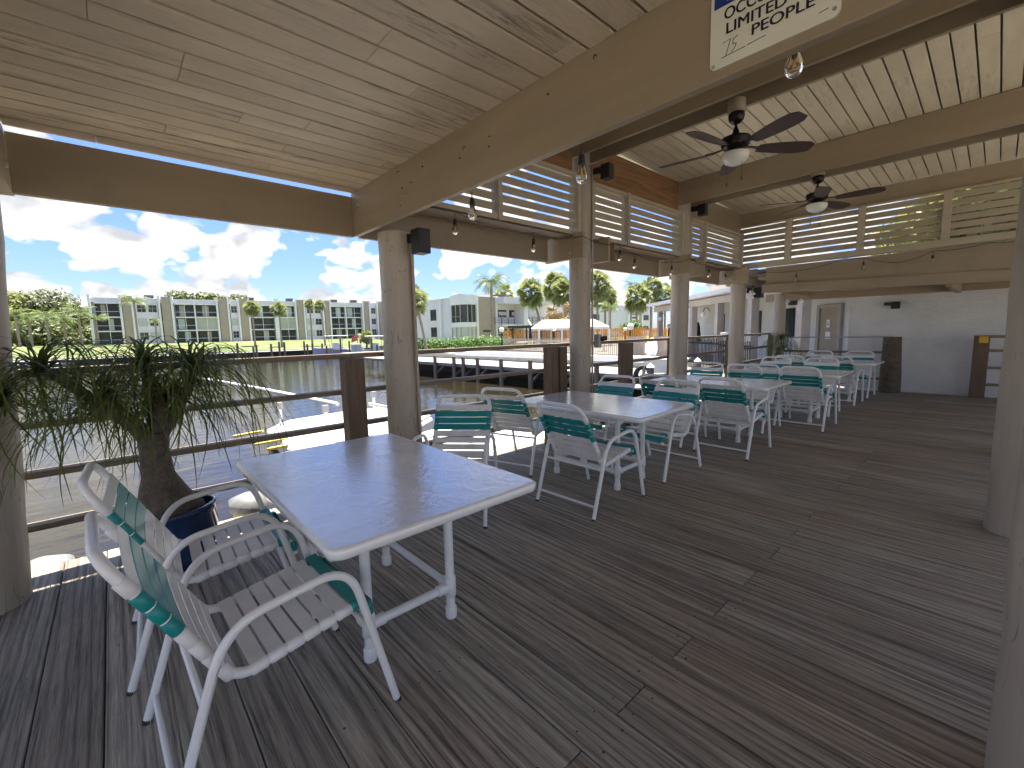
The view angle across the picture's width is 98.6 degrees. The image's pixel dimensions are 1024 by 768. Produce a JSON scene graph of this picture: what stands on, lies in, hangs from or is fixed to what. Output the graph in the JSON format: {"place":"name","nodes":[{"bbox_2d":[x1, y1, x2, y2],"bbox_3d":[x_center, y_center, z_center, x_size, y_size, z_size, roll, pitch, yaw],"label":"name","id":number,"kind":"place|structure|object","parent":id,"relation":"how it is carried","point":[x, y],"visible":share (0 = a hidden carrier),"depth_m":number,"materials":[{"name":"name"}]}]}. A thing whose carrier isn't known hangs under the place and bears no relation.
{"place":"outdoors","nodes":[
{"label":"outdoors","id":0,"kind":"place"},
{"bbox_2d":[12,338,382,359],"bbox_3d":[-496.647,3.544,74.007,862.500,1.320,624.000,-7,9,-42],"label":"lawn","id":1,"kind":"structure","parent":0,"point":[265,345],"depth_m":75.40,"materials":[{"name":"green plant"}]},
{"bbox_2d":[9,308,31,346],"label":"feather palm","id":2,"kind":"object","parent":1,"relation":"on","point":[15,313],"visible":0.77,"depth_m":69.76,"materials":[{"name":"green plant"}]},
{"bbox_2d":[7,290,48,345],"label":"broadleaf tree","id":3,"kind":"object","parent":1,"relation":"on","point":[18,298],"visible":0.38,"depth_m":91.20,"materials":[{"name":"green plant"}]},
{"bbox_2d":[11,311,49,346],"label":"feather palm","id":4,"kind":"object","parent":1,"relation":"on","point":[26,318],"visible":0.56,"depth_m":71.74,"materials":[{"name":"green plant"}]},
{"bbox_2d":[11,318,63,345],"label":"broadleaf tree","id":5,"kind":"object","parent":1,"relation":"on","point":[39,334],"visible":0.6,"depth_m":85.34,"materials":[{"name":"green plant"}]},
{"bbox_2d":[9,291,68,328],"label":"broadleaf tree","id":6,"kind":"object","parent":1,"relation":"on","point":[41,302],"visible":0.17,"depth_m":92.82,"materials":[{"name":"green plant"}]},
{"bbox_2d":[27,308,63,343],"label":"feather palm","id":7,"kind":"object","parent":1,"relation":"on","point":[49,314],"visible":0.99,"depth_m":69.64,"materials":[{"name":"green plant"}]},
{"bbox_2d":[28,287,89,330],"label":"broadleaf tree","id":8,"kind":"object","parent":1,"relation":"on","point":[48,294],"visible":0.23,"depth_m":97.30,"materials":[{"name":"green plant"}]},
{"bbox_2d":[48,313,77,340],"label":"feather palm","id":9,"kind":"object","parent":1,"relation":"on","point":[67,319],"visible":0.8,"depth_m":73.73,"materials":[{"name":"green plant"}]},
{"bbox_2d":[43,322,92,345],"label":"broadleaf tree","id":10,"kind":"object","parent":1,"relation":"on","point":[57,331],"visible":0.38,"depth_m":85.68,"materials":[{"name":"green plant"}]},
{"bbox_2d":[51,299,89,328],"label":"broadleaf tree","id":11,"kind":"object","parent":1,"relation":"on","point":[69,303],"visible":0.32,"depth_m":96.18,"materials":[{"name":"green plant"}]},
{"bbox_2d":[56,304,95,344],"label":"feather palm","id":12,"kind":"object","parent":1,"relation":"on","point":[81,311],"visible":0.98,"depth_m":71.54,"materials":[{"name":"green plant"}]},
{"bbox_2d":[116,294,150,341],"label":"feather palm","id":13,"kind":"object","parent":1,"relation":"on","point":[133,301],"visible":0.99,"depth_m":73.47,"materials":[{"name":"green plant"}]},
{"bbox_2d":[164,288,222,299],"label":"broadleaf tree","id":14,"kind":"object","parent":1,"relation":"on","point":[182,294],"visible":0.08,"depth_m":121.89,"materials":[{"name":"green plant"}]},
{"bbox_2d":[86,294,382,344],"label":"apartment building","id":15,"kind":"structure","parent":1,"relation":"on","point":[215,320],"depth_m":88.77,"materials":[{"name":"paint"}]},
{"bbox_2d":[243,300,261,345],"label":"cabbage palm","id":16,"kind":"object","parent":1,"relation":"on","point":[247,305],"visible":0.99,"depth_m":75.26,"materials":[{"name":"green plant"}]},
{"bbox_2d":[269,301,287,346],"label":"cabbage palm","id":17,"kind":"object","parent":1,"relation":"on","point":[280,311],"visible":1,"depth_m":75.30,"materials":[{"name":"green plant"}]},
{"bbox_2d":[16,331,667,760],"bbox_3d":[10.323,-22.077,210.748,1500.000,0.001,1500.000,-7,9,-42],"label":"water","id":18,"kind":"structure","parent":0,"point":[48,495],"depth_m":13.42,"materials":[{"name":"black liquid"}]},
{"bbox_2d":[30,554,74,568],"bbox_3d":[-3.986,2.776,3.896,0.410,2.610,0.410,-7,9,-42],"label":"boat","id":19,"kind":"object","parent":18,"relation":"in","point":[44,561],"visible":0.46,"depth_m":3.76,"materials":[{"name":"plastic"}]},
{"bbox_2d":[13,341,369,365],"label":"seawall","id":20,"kind":"object","parent":18,"relation":"in","point":[255,353],"visible":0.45,"depth_m":65.24,"materials":[{"name":"concrete"}]},
{"bbox_2d":[228,491,268,517],"bbox_3d":[-3.041,2.573,5.280,0.410,2.650,0.410,-7,9,-42],"label":"dock piling","id":21,"kind":"object","parent":18,"relation":"in","point":[244,503],"visible":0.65,"depth_m":4.99,"materials":[{"name":"white plastic"}]},
{"bbox_2d":[208,378,338,405],"bbox_3d":[-10.377,0.199,17.966,11.792,0.420,0.154,4,8,37],"label":"white pole","id":22,"kind":"object","parent":18,"relation":"on","point":[329,402],"visible":0.45,"depth_m":16.38,"materials":[{"name":"paint"}]},
{"bbox_2d":[313,335,362,354],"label":"moored boat","id":23,"kind":"object","parent":18,"relation":"on","point":[335,349],"visible":0.53,"depth_m":65.24,"materials":[{"name":"white paint"}]},
{"bbox_2d":[233,391,455,452],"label":"floating platform","id":24,"kind":"structure","parent":18,"relation":"on","point":[314,439],"depth_m":11.51,"materials":[{"name":"white paint"}]},
{"bbox_2d":[444,427,543,452],"bbox_3d":[0.209,1.526,9.225,3.100,0.365,3.300,-7,9,-42],"label":"floating dock","id":25,"kind":"object","parent":18,"relation":"on","point":[503,442],"visible":0.03,"depth_m":9.89,"materials":[{"name":"white paint"}]},
{"bbox_2d":[363,356,662,392],"bbox_3d":[-3.324,-0.476,29.832,3.320,2.980,31.516,-7,9,-42],"label":"walkway dock","id":26,"kind":"object","parent":18,"relation":"in","point":[500,365],"visible":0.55,"depth_m":25.93,"materials":[{"name":"grey wood"}]},
{"bbox_2d":[418,351,692,386],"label":"seawall","id":27,"kind":"object","parent":18,"relation":"in","point":[511,356],"visible":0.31,"depth_m":29.06,"materials":[{"name":"concrete"}]},
{"bbox_2d":[503,338,617,355],"bbox_3d":[2.453,-2.354,27.843,0.062,1.121,12.222,-5,8,-30],"label":"pool fence","id":28,"kind":"object","parent":27,"relation":"on","point":[508,341],"visible":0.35,"depth_m":28.76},
{"bbox_2d":[634,358,700,398],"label":"dock pilings","id":29,"kind":"object","parent":18,"relation":"in","point":[650,367],"visible":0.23,"depth_m":14.27,"materials":[{"name":"white wood"}]},
{"bbox_2d":[644,358,688,372],"bbox_3d":[5.430,-0.661,15.624,1.434,0.485,0.651,-1,7,0],"label":"dock box","id":30,"kind":"object","parent":29,"relation":"on","point":[660,365],"visible":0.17,"depth_m":15.33,"materials":[{"name":"white paint"}]},
{"bbox_2d":[0,121,914,333],"label":"sky","id":31,"kind":"structure","parent":0,"point":[82,249],"materials":[{"name":"blue"}]},
{"bbox_2d":[382,332,667,348],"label":"garden lawn","id":32,"kind":"structure","parent":0,"point":[557,342],"depth_m":70.48,"materials":[{"name":"green plant"}]},
{"bbox_2d":[415,285,431,348],"bbox_3d":[-8.758,-5.871,39.304,3.047,6.333,2.942,-7,9,-42],"label":"cabbage palm","id":33,"kind":"object","parent":32,"relation":"on","point":[420,302],"visible":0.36,"depth_m":39.14,"materials":[{"name":"green plant"}]},
{"bbox_2d":[418,337,447,349],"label":"hedge","id":34,"kind":"object","parent":32,"relation":"on","point":[431,344],"visible":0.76,"depth_m":41.62,"materials":[{"name":"green plant"}]},
{"bbox_2d":[435,336,474,347],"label":"hedge","id":35,"kind":"object","parent":32,"relation":"on","point":[457,343],"visible":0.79,"depth_m":40.70,"materials":[{"name":"green plant"}]},
{"bbox_2d":[417,294,563,342],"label":"condo building","id":36,"kind":"structure","parent":32,"relation":"on","point":[460,315],"depth_m":69.53,"materials":[{"name":"paint"}]},
{"bbox_2d":[452,304,474,322],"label":"bay window","id":37,"kind":"structure","parent":36,"relation":"in","point":[463,308],"depth_m":65.90,"materials":[{"name":"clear glass"}]},
{"bbox_2d":[453,327,475,339],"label":"bay window","id":38,"kind":"structure","parent":36,"relation":"in","point":[464,330],"depth_m":66.26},
{"bbox_2d":[473,272,509,337],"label":"feather palm","id":39,"kind":"object","parent":32,"relation":"on","point":[493,282],"visible":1,"depth_m":45.34,"materials":[{"name":"green plant"}]},
{"bbox_2d":[513,277,546,343],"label":"cabbage palm","id":40,"kind":"object","parent":32,"relation":"on","point":[530,299],"visible":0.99,"depth_m":53.19,"materials":[{"name":"green plant"}]},
{"bbox_2d":[541,270,562,339],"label":"cabbage palm","id":41,"kind":"object","parent":32,"relation":"on","point":[552,276],"visible":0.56,"depth_m":60.54,"materials":[{"name":"green plant"}]},
{"bbox_2d":[550,275,568,337],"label":"cabbage palm","id":42,"kind":"object","parent":32,"relation":"on","point":[560,284],"visible":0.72,"depth_m":58.84,"materials":[{"name":"green plant"}]},
{"bbox_2d":[593,271,617,320],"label":"cabbage palm","id":43,"kind":"object","parent":32,"relation":"on","point":[600,292],"visible":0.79,"depth_m":54.52,"materials":[{"name":"green plant"}]},
{"bbox_2d":[593,285,618,324],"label":"cabbage palm","id":44,"kind":"object","parent":32,"relation":"on","point":[612,299],"visible":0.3,"depth_m":58.75,"materials":[{"name":"green plant"}]},
{"bbox_2d":[567,304,652,337],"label":"condo building","id":45,"kind":"structure","parent":32,"relation":"on","point":[621,316],"depth_m":99.68,"materials":[{"name":"white paint"}]},
{"bbox_2d":[623,283,653,322],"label":"cabbage palm","id":46,"kind":"object","parent":32,"relation":"on","point":[638,302],"visible":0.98,"depth_m":54.78,"materials":[{"name":"green plant"}]},
{"bbox_2d":[484,341,844,399],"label":"pool terrace","id":47,"kind":"structure","parent":0,"point":[688,367],"depth_m":30.09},
{"bbox_2d":[455,334,498,346],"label":"hedge","id":48,"kind":"object","parent":47,"relation":"on","point":[475,341],"visible":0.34,"depth_m":41.36,"materials":[{"name":"green plant"}]},
{"bbox_2d":[544,301,568,342],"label":"broadleaf tree","id":49,"kind":"object","parent":47,"relation":"on","point":[553,315],"visible":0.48,"depth_m":47.23,"materials":[{"name":"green plant"}]},
{"bbox_2d":[531,319,609,346],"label":"canopy","id":50,"kind":"object","parent":47,"relation":"on","point":[561,325],"visible":0.42,"depth_m":42.11,"materials":[{"name":"beige fabric"}]},
{"bbox_2d":[599,301,620,344],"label":"feather palm","id":51,"kind":"object","parent":47,"relation":"on","point":[609,309],"visible":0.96,"depth_m":43.64,"materials":[{"name":"green plant"}]},
{"bbox_2d":[595,327,647,343],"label":"picket fence","id":52,"kind":"object","parent":47,"relation":"on","point":[620,330],"visible":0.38,"depth_m":48.38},
{"bbox_2d":[627,336,645,355],"bbox_3d":[6.672,-1.971,23.585,0.062,1.172,1.242,-6,8,-35],"label":"board fence","id":53,"kind":"object","parent":47,"relation":"on","point":[638,348],"visible":0.51,"depth_m":23.45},
{"bbox_2d":[640,276,665,332],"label":"cabbage palm","id":54,"kind":"object","parent":47,"relation":"on","point":[657,290],"visible":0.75,"depth_m":56.56,"materials":[{"name":"green plant"}]},
{"bbox_2d":[652,282,670,335],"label":"cabbage palm","id":55,"kind":"object","parent":47,"relation":"on","point":[667,289],"visible":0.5,"depth_m":59.09,"materials":[{"name":"green plant"}]},
{"bbox_2d":[655,336,669,355],"bbox_3d":[7.683,-1.816,22.075,0.062,1.172,2.038,-2,7,-9],"label":"board fence","id":56,"kind":"object","parent":47,"relation":"on","point":[662,348],"visible":0.39,"depth_m":22.30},
{"bbox_2d":[688,338,717,366],"bbox_3d":[7.096,-1.139,16.429,0.062,1.172,2.316,-1,7,-2],"label":"iron fence","id":57,"kind":"object","parent":47,"relation":"on","point":[697,343],"visible":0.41,"depth_m":16.31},
{"bbox_2d":[718,340,753,372],"bbox_3d":[7.110,-0.836,14.084,0.062,1.118,2.013,-1,7,-2],"label":"iron fence","id":58,"kind":"object","parent":47,"relation":"on","point":[722,344],"visible":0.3,"depth_m":14.66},
{"bbox_2d":[845,288,1008,397],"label":"stucco wall","id":59,"kind":"structure","parent":47,"relation":"on","point":[937,332],"depth_m":9.02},
{"bbox_2d":[867,180,1020,255],"bbox_3d":[21.495,-6.021,21.030,6.991,9.565,8.447,2,7,25],"label":"broadleaf tree","id":60,"kind":"object","parent":47,"relation":"on","point":[941,223],"visible":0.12,"depth_m":20.28,"materials":[{"name":"green plant"}]},
{"bbox_2d":[945,180,1018,247],"bbox_3d":[22.352,-5.981,16.081,8.178,10.609,10.852,-3,7,-14],"label":"broadleaf tree","id":61,"kind":"object","parent":47,"relation":"on","point":[990,232],"visible":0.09,"depth_m":18.85,"materials":[{"name":"green plant"}]},
{"bbox_2d":[646,264,850,366],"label":"colonnade building","id":62,"kind":"structure","parent":0,"point":[820,318],"depth_m":17.27,"materials":[{"name":"paint"}]},
{"bbox_2d":[785,308,795,336],"bbox_3d":[11.344,-2.510,17.969,0.058,1.150,0.531,-1,7,0],"label":"window","id":63,"kind":"structure","parent":62,"relation":"in","point":[790,312],"depth_m":17.89,"materials":[{"name":"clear glass"}]},
{"bbox_2d":[819,308,837,355],"bbox_3d":[11.342,-1.664,15.786,0.098,2.080,0.900,-1,7,0],"label":"door","id":64,"kind":"structure","parent":62,"relation":"in","point":[828,322],"depth_m":15.76,"materials":[{"name":"white paint"}]},
{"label":"deck pilings","id":65,"kind":"structure","parent":0,"visible":0},
{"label":"deck joists","id":66,"kind":"structure","parent":65,"relation":"on","visible":0},
{"bbox_2d":[0,385,1008,767],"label":"deck floor","id":67,"kind":"structure","parent":66,"relation":"on","point":[860,627],"depth_m":2.09,"materials":[{"name":"brown wood"}]},
{"bbox_2d":[123,490,218,572],"bbox_3d":[-2.172,0.960,2.808,0.536,0.392,0.536,-7,9,-42],"label":"plant pot","id":68,"kind":"object","parent":67,"relation":"on","point":[182,526],"visible":0.28,"depth_m":2.69,"materials":[{"name":"plastic"}]},
{"bbox_2d":[0,335,304,520],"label":"ponytail palm","id":69,"kind":"object","parent":68,"relation":"in","point":[163,487],"visible":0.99,"depth_m":2.44,"materials":[{"name":"green plant"}]},
{"bbox_2d":[77,462,316,695],"bbox_3d":[-1.497,0.773,2.173,0.822,0.893,0.614,-7,9,-39],"label":"patio chair","id":70,"kind":"object","parent":67,"relation":"on","point":[173,546],"visible":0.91,"depth_m":2.04,"materials":[{"name":"white plastic"}]},
{"bbox_2d":[84,511,401,767],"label":"patio chair","id":71,"kind":"object","parent":67,"relation":"on","point":[175,609],"visible":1,"depth_m":1.50,"materials":[{"name":"white plastic"}]},
{"bbox_2d":[236,433,535,663],"bbox_3d":[-0.714,0.811,2.318,0.968,0.740,1.492,-7,9,-42],"label":"patio table","id":72,"kind":"object","parent":67,"relation":"on","point":[348,499],"visible":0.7,"depth_m":2.02,"materials":[{"name":"white plastic"}]},
{"bbox_2d":[14,332,772,532],"bbox_3d":[0.914,0.046,5.977,14.696,1.329,0.256,-7,9,-42],"label":"deck railing","id":73,"kind":"object","parent":67,"relation":"on","point":[352,391],"visible":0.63,"depth_m":3.79,"materials":[{"name":"brown wood"}]},
{"bbox_2d":[412,394,497,528],"bbox_3d":[-0.457,0.581,3.613,0.614,0.893,0.822,-1,7,6],"label":"patio chair","id":74,"kind":"object","parent":67,"relation":"on","point":[459,417],"visible":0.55,"depth_m":3.82,"materials":[{"name":"white plastic"}]},
{"bbox_2d":[0,0,1023,767],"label":"deck pavilion","id":75,"kind":"structure","parent":67,"relation":"on","point":[398,120],"depth_m":2.94,"materials":[{"name":"beige paint"}]},
{"bbox_2d":[407,227,430,255],"bbox_3d":[-0.802,-1.190,3.712,0.115,0.200,0.260,-7,9,-42],"label":"speaker","id":76,"kind":"object","parent":75,"relation":"attached to","point":[418,238],"visible":1,"depth_m":3.62},
{"bbox_2d":[576,146,587,183],"bbox_3d":[0.328,-1.031,2.073,0.058,0.168,0.058,-7,9,-42],"label":"string light bulb","id":77,"kind":"object","parent":75,"relation":"hanging from","point":[581,176],"visible":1,"depth_m":2.06,"materials":[{"name":"clear glass"}]},
{"bbox_2d":[431,207,735,270],"bbox_3d":[1.774,-1.784,5.988,7.437,0.202,0.166,-8,9,-44],"label":"string light cable","id":78,"kind":"object","parent":75,"relation":"attached to","point":[560,238],"visible":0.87,"depth_m":4.73,"materials":[{"name":"black plastic"}]},
{"bbox_2d":[593,162,613,180],"bbox_3d":[1.090,-2.529,5.279,0.110,0.170,0.249,-7,9,-42],"label":"speaker","id":79,"kind":"object","parent":75,"relation":"attached to","point":[605,171],"visible":1,"depth_m":5.21},
{"bbox_2d":[659,96,814,186],"bbox_3d":[2.075,-2.223,4.102,1.340,0.735,1.274,1,7,20],"label":"ceiling fan","id":80,"kind":"object","parent":75,"relation":"hanging from","point":[735,144],"visible":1,"depth_m":3.97,"materials":[{"name":"brown wood"}]},
{"bbox_2d":[710,0,841,70],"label":"occupancy sign","id":81,"kind":"object","parent":75,"relation":"attached to","point":[742,29],"visible":1,"depth_m":1.43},
{"bbox_2d":[784,52,803,78],"bbox_3d":[0.953,-1.123,1.485,0.058,0.168,0.058,-7,9,-42],"label":"string light bulb","id":82,"kind":"object","parent":75,"relation":"hanging from","point":[794,66],"visible":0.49,"depth_m":1.47,"materials":[{"name":"clear glass"}]},
{"bbox_2d":[759,171,885,226],"bbox_3d":[4.017,-2.434,5.706,1.340,0.735,1.274,-8,9,-44],"label":"ceiling fan","id":83,"kind":"object","parent":75,"relation":"hanging from","point":[817,197],"visible":0.98,"depth_m":5.67,"materials":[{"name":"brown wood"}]},
{"bbox_2d":[784,336,892,379],"bbox_3d":[7.212,-0.618,10.040,0.040,0.925,2.200,-7,9,-42],"label":"end railing","id":84,"kind":"object","parent":75,"relation":"attached to","point":[879,352],"visible":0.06,"depth_m":9.77,"materials":[{"name":"metal"}]},
{"bbox_2d":[984,335,1004,386],"bbox_3d":[9.795,-0.340,7.267,0.040,0.950,2.800,-7,9,-42],"label":"end railing","id":85,"kind":"object","parent":75,"relation":"attached to","point":[995,350],"visible":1,"depth_m":8.16,"materials":[{"name":"brown wood"}]},
{"bbox_2d":[481,387,553,476],"bbox_3d":[0.089,0.435,4.750,0.614,0.893,0.822,3,8,31],"label":"patio chair","id":86,"kind":"object","parent":67,"relation":"on","point":[524,421],"visible":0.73,"depth_m":4.51,"materials":[{"name":"white plastic"}]},
{"bbox_2d":[535,400,644,521],"bbox_3d":[0.641,0.545,3.706,0.822,0.893,0.614,-7,9,-43],"label":"patio chair","id":87,"kind":"object","parent":67,"relation":"on","point":[585,445],"visible":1,"depth_m":3.56,"materials":[{"name":"white plastic"}]},
{"bbox_2d":[560,374,634,455],"bbox_3d":[1.019,0.371,5.118,0.822,0.893,0.614,-8,9,-44],"label":"patio chair","id":88,"kind":"object","parent":67,"relation":"on","point":[599,390],"visible":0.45,"depth_m":5.21,"materials":[{"name":"white plastic"}]},
{"bbox_2d":[513,391,693,490],"bbox_3d":[0.851,0.539,4.329,0.968,0.740,1.492,-8,9,-43],"label":"patio table","id":89,"kind":"object","parent":67,"relation":"on","point":[618,409],"visible":0.68,"depth_m":4.08,"materials":[{"name":"white plastic"}]},
{"bbox_2d":[611,379,701,483],"bbox_3d":[1.508,0.430,4.522,0.822,0.893,0.614,-7,9,-41],"label":"patio chair","id":90,"kind":"object","parent":67,"relation":"on","point":[685,416],"visible":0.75,"depth_m":4.52,"materials":[{"name":"white plastic"}]},
{"bbox_2d":[637,373,706,448],"bbox_3d":[2.044,0.284,5.662,0.822,0.893,0.614,-7,9,-43],"label":"patio chair","id":91,"kind":"object","parent":67,"relation":"on","point":[647,392],"visible":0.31,"depth_m":5.51,"materials":[{"name":"white plastic"}]},
{"bbox_2d":[667,362,723,423],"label":"patio chair","id":92,"kind":"object","parent":67,"relation":"on","point":[711,371],"visible":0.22,"depth_m":7.03,"materials":[{"name":"white plastic"}]},
{"bbox_2d":[651,374,791,442],"bbox_3d":[2.731,0.317,5.872,0.968,0.740,1.492,-7,9,-43],"label":"patio table","id":93,"kind":"object","parent":67,"relation":"on","point":[751,385],"visible":0.48,"depth_m":5.63,"materials":[{"name":"white plastic"}]},
{"bbox_2d":[692,377,771,460],"bbox_3d":[2.563,0.336,5.123,0.822,0.893,0.614,-7,9,-42],"label":"patio chair","id":94,"kind":"object","parent":67,"relation":"on","point":[742,412],"visible":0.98,"depth_m":4.96,"materials":[{"name":"white plastic"}]},
{"bbox_2d":[717,363,780,434],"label":"patio chair","id":95,"kind":"object","parent":67,"relation":"on","point":[771,393],"visible":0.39,"depth_m":6.31,"materials":[{"name":"white plastic"}]},
{"bbox_2d":[722,364,781,424],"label":"patio chair","id":96,"kind":"object","parent":67,"relation":"on","point":[733,372],"visible":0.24,"depth_m":6.63,"materials":[{"name":"white plastic"}]},
{"bbox_2d":[754,356,791,411],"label":"patio chair","id":97,"kind":"object","parent":67,"relation":"on","point":[779,364],"visible":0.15,"depth_m":7.96,"materials":[{"name":"white plastic"}]},
{"bbox_2d":[758,332,803,364],"bbox_3d":[6.210,-0.541,10.100,1.034,1.303,1.053,-7,9,-42],"label":"ponytail palm","id":98,"kind":"object","parent":67,"relation":"on","point":[779,348],"visible":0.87,"depth_m":10.07,"materials":[{"name":"green plant"}]},
{"bbox_2d":[775,355,805,401],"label":"patio chair","id":99,"kind":"object","parent":67,"relation":"on","point":[798,362],"visible":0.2,"depth_m":8.32,"materials":[{"name":"white plastic"}]},
{"bbox_2d":[740,367,854,422],"bbox_3d":[4.340,0.158,6.915,0.968,0.740,1.492,-7,9,-42],"label":"patio table","id":100,"kind":"object","parent":67,"relation":"on","point":[834,374],"visible":0.53,"depth_m":6.70,"materials":[{"name":"white plastic"}]},
{"bbox_2d":[773,366,836,432],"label":"patio chair","id":101,"kind":"object","parent":67,"relation":"on","point":[808,395],"visible":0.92,"depth_m":6.10,"materials":[{"name":"white plastic"}]},
{"bbox_2d":[784,357,839,417],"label":"patio chair","id":102,"kind":"object","parent":67,"relation":"on","point":[826,366],"visible":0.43,"depth_m":7.30,"materials":[{"name":"white plastic"}]},
{"bbox_2d":[792,358,884,401],"bbox_3d":[6.227,-0.083,8.612,0.968,0.740,1.492,-7,9,-42],"label":"patio table","id":103,"kind":"object","parent":67,"relation":"on","point":[849,391],"visible":0.49,"depth_m":8.27,"materials":[{"name":"white plastic"}]},
{"bbox_2d":[814,356,863,406],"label":"patio chair","id":104,"kind":"object","parent":67,"relation":"on","point":[855,382],"visible":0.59,"depth_m":7.84,"materials":[{"name":"white plastic"}]},
{"bbox_2d":[840,351,874,398],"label":"patio chair","id":105,"kind":"object","parent":67,"relation":"on","point":[867,373],"visible":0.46,"depth_m":8.94,"materials":[{"name":"white plastic"}]},
{"bbox_2d":[878,337,901,392],"bbox_3d":[7.927,-0.254,9.222,0.380,1.462,0.380,-7,9,-42],"label":"wood piling","id":106,"kind":"object","parent":67,"relation":"on","point":[890,372],"visible":0.71,"depth_m":9.09,"materials":[{"name":"brown wood"}]},
{"bbox_2d":[968,335,990,397],"bbox_3d":[8.849,-0.228,8.349,0.182,1.375,0.210,-7,9,-42],"label":"gate post","id":107,"kind":"object","parent":67,"relation":"on","point":[979,362],"visible":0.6,"depth_m":8.28,"materials":[{"name":"brown wood"}]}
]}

